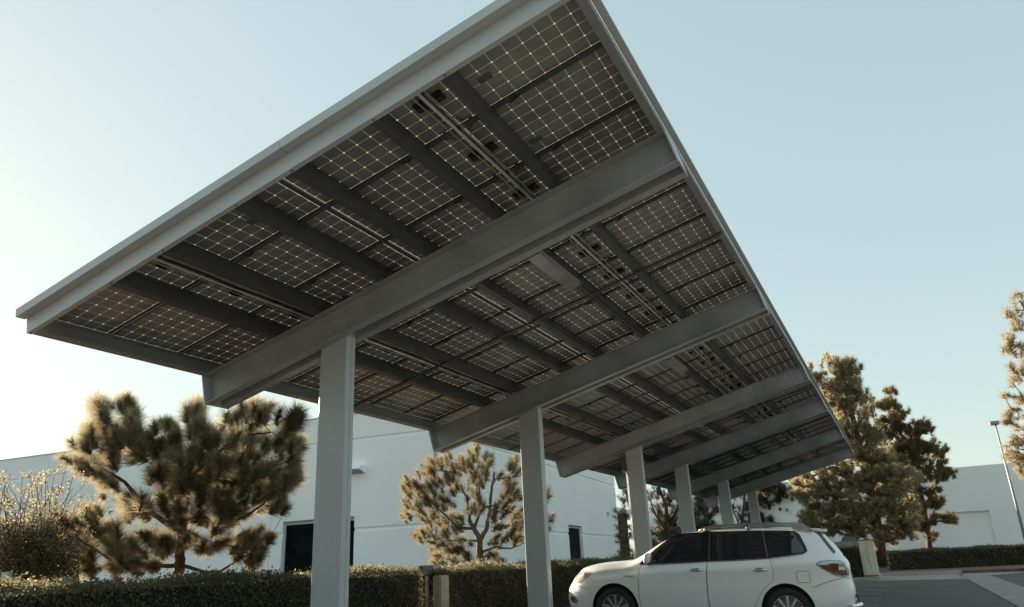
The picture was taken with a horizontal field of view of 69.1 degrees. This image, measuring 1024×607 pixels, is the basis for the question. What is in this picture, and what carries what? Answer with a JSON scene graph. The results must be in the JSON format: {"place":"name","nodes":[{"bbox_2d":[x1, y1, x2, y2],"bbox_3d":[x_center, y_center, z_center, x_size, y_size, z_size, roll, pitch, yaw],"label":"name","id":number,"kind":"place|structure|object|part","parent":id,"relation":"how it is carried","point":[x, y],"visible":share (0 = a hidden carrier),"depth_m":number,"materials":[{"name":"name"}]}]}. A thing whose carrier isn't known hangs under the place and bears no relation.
{"place":"outdoors","nodes":[
{"label":"outdoors","id":0,"kind":"place"},
{"bbox_2d":[0,413,630,593],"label":"office building","id":1,"kind":"structure","parent":0,"point":[582,504],"depth_m":34.13,"materials":[{"name":"paint"}]},
{"bbox_2d":[283,517,354,574],"bbox_3d":[-8.436,11.261,32.538,3.766,3.510,0.375,-12,-21,24],"label":"window","id":2,"kind":"structure","parent":1,"relation":"in","point":[298,538],"depth_m":33.10,"materials":[{"name":"grey glass"}]},
{"bbox_2d":[352,465,365,474],"bbox_3d":[-6.905,7.303,32.689,0.800,0.330,0.498,-10,-21,20],"label":"wall lamp","id":3,"kind":"object","parent":1,"relation":"attached to","point":[358,469],"visible":0.63,"depth_m":32.57,"materials":[{"name":"metal"}]},
{"bbox_2d":[568,525,581,559],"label":"window","id":4,"kind":"structure","parent":1,"relation":"in","point":[574,531],"depth_m":48.39,"materials":[{"name":"grey glass"}]},
{"bbox_2d":[0,0,1023,517],"label":"sky","id":5,"kind":"structure","parent":0,"point":[864,159],"materials":[{"name":"blue"}]},
{"bbox_2d":[564,565,1023,606],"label":"planter soil","id":6,"kind":"structure","parent":0,"point":[1005,568],"depth_m":36.81,"materials":[{"name":"brown soil"}]},
{"bbox_2d":[1,571,12,595],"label":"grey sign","id":7,"kind":"object","parent":6,"relation":"on","point":[9,574],"visible":0.29,"depth_m":8.94,"materials":[{"name":"grey"}]},
{"bbox_2d":[0,464,114,594],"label":"shrub","id":8,"kind":"object","parent":6,"relation":"on","point":[37,548],"visible":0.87,"depth_m":9.86,"materials":[{"name":"green plant"}]},
{"bbox_2d":[39,387,313,581],"bbox_3d":[-5.249,3.210,11.504,5.036,4.163,3.360,-3,-19,1],"label":"pine tree","id":9,"kind":"object","parent":6,"relation":"on","point":[255,477],"visible":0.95,"depth_m":10.88,"materials":[{"name":"green plant"}]},
{"bbox_2d":[0,562,425,606],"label":"hedge","id":10,"kind":"object","parent":6,"relation":"on","point":[382,586],"visible":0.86,"depth_m":9.30,"materials":[{"name":"green plant"}]},
{"bbox_2d":[419,565,440,606],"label":"bollard light","id":11,"kind":"object","parent":6,"relation":"on","point":[425,569],"visible":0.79,"depth_m":13.49,"materials":[{"name":"grey metal"}]},
{"bbox_2d":[433,575,448,606],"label":"hedge pilaster","id":12,"kind":"object","parent":6,"relation":"on","point":[440,590],"visible":1,"depth_m":13.06,"materials":[{"name":"grey concrete"}]},
{"bbox_2d":[396,441,557,568],"bbox_3d":[-0.990,5.761,19.571,4.518,4.362,3.021,-4,-19,3],"label":"pine tree","id":13,"kind":"object","parent":6,"relation":"on","point":[441,500],"visible":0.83,"depth_m":19.23,"materials":[{"name":"green plant"}]},
{"bbox_2d":[407,555,633,606],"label":"hedge","id":14,"kind":"object","parent":6,"relation":"on","point":[496,584],"visible":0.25,"depth_m":15.20,"materials":[{"name":"green plant"}]},
{"bbox_2d":[611,487,634,557],"bbox_3d":[5.554,11.161,35.858,1.966,5.174,2.211,-3,-19,0],"label":"pine tree","id":15,"kind":"object","parent":6,"relation":"on","point":[624,515],"visible":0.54,"depth_m":35.97,"materials":[{"name":"green plant"}]},
{"bbox_2d":[732,494,750,528],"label":"pine tree","id":16,"kind":"object","parent":6,"relation":"on","point":[742,516],"visible":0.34,"depth_m":42.95,"materials":[{"name":"green plant"}]},
{"bbox_2d":[742,477,816,527],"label":"pine tree","id":17,"kind":"object","parent":6,"relation":"on","point":[783,489],"visible":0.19,"depth_m":63.13,"materials":[{"name":"green plant"}]},
{"bbox_2d":[838,545,863,576],"bbox_3d":[15.192,11.839,34.131,1.922,1.591,1.016,-20,-26,41],"label":"hedge","id":18,"kind":"object","parent":6,"relation":"on","point":[851,554],"visible":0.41,"depth_m":33.56,"materials":[{"name":"green plant"}]},
{"bbox_2d":[787,350,926,567],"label":"pine tree","id":19,"kind":"object","parent":6,"relation":"on","point":[873,507],"visible":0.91,"depth_m":46.62,"materials":[{"name":"green plant"}]},
{"bbox_2d":[857,539,879,576],"bbox_3d":[16.128,11.504,33.623,0.660,1.580,0.640,-12,-21,24],"label":"utility cabinet","id":20,"kind":"object","parent":6,"relation":"on","point":[868,558],"visible":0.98,"depth_m":33.36,"materials":[{"name":"beige metal"}]},
{"bbox_3d":[15.889,11.434,33.407,0.260,1.390,0.018,-12,-21,24],"label":"door","id":21,"kind":"part","parent":20,"relation":"part of","materials":[{"name":"beige metal"}]},
{"bbox_3d":[16.130,11.383,33.295,0.240,1.390,0.018,-12,-21,24],"label":"door","id":22,"kind":"part","parent":20,"relation":"part of","materials":[{"name":"beige metal"}]},
{"bbox_2d":[866,384,960,547],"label":"pine tree","id":23,"kind":"object","parent":6,"relation":"on","point":[912,448],"visible":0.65,"depth_m":51.74,"materials":[{"name":"green plant"}]},
{"bbox_2d":[885,543,1023,569],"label":"hedge","id":24,"kind":"object","parent":6,"relation":"on","point":[982,555],"visible":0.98,"depth_m":40.23,"materials":[{"name":"green plant"}]},
{"bbox_2d":[989,420,1023,538],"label":"light pole","id":25,"kind":"object","parent":6,"relation":"in","point":[993,423],"visible":0.96,"depth_m":35.09,"materials":[{"name":"grey metal"}]},
{"bbox_2d":[854,573,1023,606],"bbox_3d":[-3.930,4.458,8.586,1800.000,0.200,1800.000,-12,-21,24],"label":"asphalt ground","id":26,"kind":"structure","parent":0,"point":[966,592],"depth_m":21.54,"materials":[{"name":"grey asphalt"}]},
{"bbox_2d":[16,0,854,606],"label":"solar carport","id":27,"kind":"object","parent":26,"relation":"on","point":[372,246],"visible":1,"depth_m":8.94,"materials":[{"name":"metal"}]},
{"bbox_2d":[527,250,643,337],"bbox_3d":[1.250,-0.004,11.034,0.205,0.123,4.450,-12,-21,24],"label":"canopy light","id":28,"kind":"object","parent":27,"relation":"attached to","point":[551,267],"visible":0.86,"depth_m":9.84,"materials":[{"name":"grey metal"}]},
{"bbox_2d":[620,454,634,558],"bbox_3d":[2.941,5.599,18.434,0.145,3.660,0.162,-12,-21,24],"label":"conduit pipe","id":29,"kind":"object","parent":27,"relation":"attached to","point":[623,463],"visible":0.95,"depth_m":18.84,"materials":[{"name":"grey metal"}]},
{"bbox_2d":[662,356,719,397],"bbox_3d":[3.978,1.675,16.137,0.205,0.123,4.600,-12,-21,24],"label":"canopy light","id":30,"kind":"object","parent":27,"relation":"attached to","point":[675,364],"visible":0.92,"depth_m":14.89,"materials":[{"name":"grey metal"}]},
{"bbox_2d":[713,485,722,527],"bbox_3d":[7.768,8.570,27.465,0.145,3.660,0.162,-12,-21,24],"label":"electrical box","id":31,"kind":"object","parent":27,"relation":"attached to","point":[716,491],"visible":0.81,"depth_m":27.91,"materials":[{"name":"grey metal"}]},
{"bbox_2d":[627,518,633,557],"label":"building","id":32,"kind":"structure","parent":26,"relation":"on","point":[630,540],"depth_m":72.18,"materials":[{"name":"paint"}]},
{"bbox_2d":[646,486,681,545],"bbox_3d":[7.563,11.478,36.897,2.573,5.091,2.025,-1,-20,-6],"label":"pine tree","id":33,"kind":"object","parent":26,"relation":"on","point":[667,530],"visible":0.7,"depth_m":36.95,"materials":[{"name":"green plant"}]},
{"bbox_2d":[651,494,720,547],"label":"pine tree","id":34,"kind":"object","parent":26,"relation":"on","point":[673,523],"visible":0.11,"depth_m":65.77,"materials":[{"name":"green plant"}]},
{"bbox_2d":[693,497,722,530],"bbox_3d":[10.431,12.098,39.744,2.497,5.568,2.219,-12,-21,24],"label":"pine tree","id":35,"kind":"object","parent":26,"relation":"on","point":[705,510],"visible":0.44,"depth_m":39.93,"materials":[{"name":"green plant"}]},
{"bbox_2d":[569,522,863,606],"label":"parked suv","id":36,"kind":"object","parent":26,"relation":"on","point":[797,564],"visible":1,"depth_m":12.22,"materials":[{"name":"white paint"}]},
{"bbox_3d":[2.393,4.308,12.753,0.313,0.245,0.064,-1,-20,-5],"label":"side window","id":37,"kind":"part","parent":36,"relation":"part of","materials":[{"name":"black glass"}]},
{"bbox_3d":[2.681,4.729,12.381,1.169,0.789,0.090,-8,-20,20],"label":"door","id":38,"kind":"part","parent":36,"relation":"part of","materials":[{"name":"white paint"}]},
{"bbox_3d":[2.817,4.161,12.679,0.861,0.456,0.231,-8,-20,20],"label":"side window","id":39,"kind":"part","parent":36,"relation":"part of","materials":[{"name":"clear glass"}]},
{"bbox_3d":[3.750,4.016,12.330,0.866,0.434,0.223,-8,-20,20],"label":"side window","id":40,"kind":"part","parent":36,"relation":"part of","materials":[{"name":"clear glass"}]},
{"bbox_3d":[3.691,4.566,12.008,1.055,0.832,0.093,-8,-20,20],"label":"door","id":41,"kind":"part","parent":36,"relation":"part of","materials":[{"name":"white paint"}]},
{"bbox_3d":[4.444,3.896,12.080,0.527,0.377,0.215,-8,-20,20],"label":"side window","id":42,"kind":"part","parent":36,"relation":"part of","materials":[{"name":"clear glass"}]},
{"bbox_3d":[4.595,4.311,11.722,0.191,0.170,0.001,-9,-20,16],"label":"fuel door","id":43,"kind":"part","parent":36,"relation":"part of","materials":[{"name":"white paint"}]},
{"bbox_3d":[5.422,4.048,12.540,0.247,0.340,1.440,-8,-20,20],"label":"rear window","id":44,"kind":"part","parent":36,"relation":"part of","materials":[{"name":"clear glass"}]},
{"bbox_2d":[647,463,1023,564],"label":"warehouse","id":45,"kind":"structure","parent":26,"relation":"on","point":[980,500],"depth_m":57.26,"materials":[{"name":"paint"}]},
{"bbox_2d":[937,510,996,547],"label":"bay door","id":46,"kind":"structure","parent":45,"relation":"in","point":[974,527],"depth_m":56.97,"materials":[{"name":"paint"}]},
{"bbox_2d":[834,537,857,547],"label":"block wall","id":47,"kind":"structure","parent":26,"relation":"on","point":[848,541],"depth_m":35.10,"materials":[{"name":"concrete"}]},
{"bbox_2d":[855,585,883,605],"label":"parking lines","id":48,"kind":"object","parent":26,"relation":"on","point":[872,593],"visible":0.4,"depth_m":22.41,"materials":[{"name":"paint"}]},
{"bbox_2d":[853,570,961,579],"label":"kerb","id":49,"kind":"structure","parent":26,"relation":"on","point":[910,574],"depth_m":35.71,"materials":[{"name":"concrete"}]},
{"bbox_2d":[870,571,1023,606],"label":"concrete gutter","id":50,"kind":"object","parent":26,"relation":"on","point":[1010,592],"visible":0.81,"depth_m":27.35,"materials":[{"name":"grey concrete"}]},
{"bbox_2d":[998,289,1023,479],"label":"pine tree","id":51,"kind":"object","parent":26,"relation":"on","point":[1016,456],"visible":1,"depth_m":30.97,"materials":[{"name":"green plant"}]}
]}

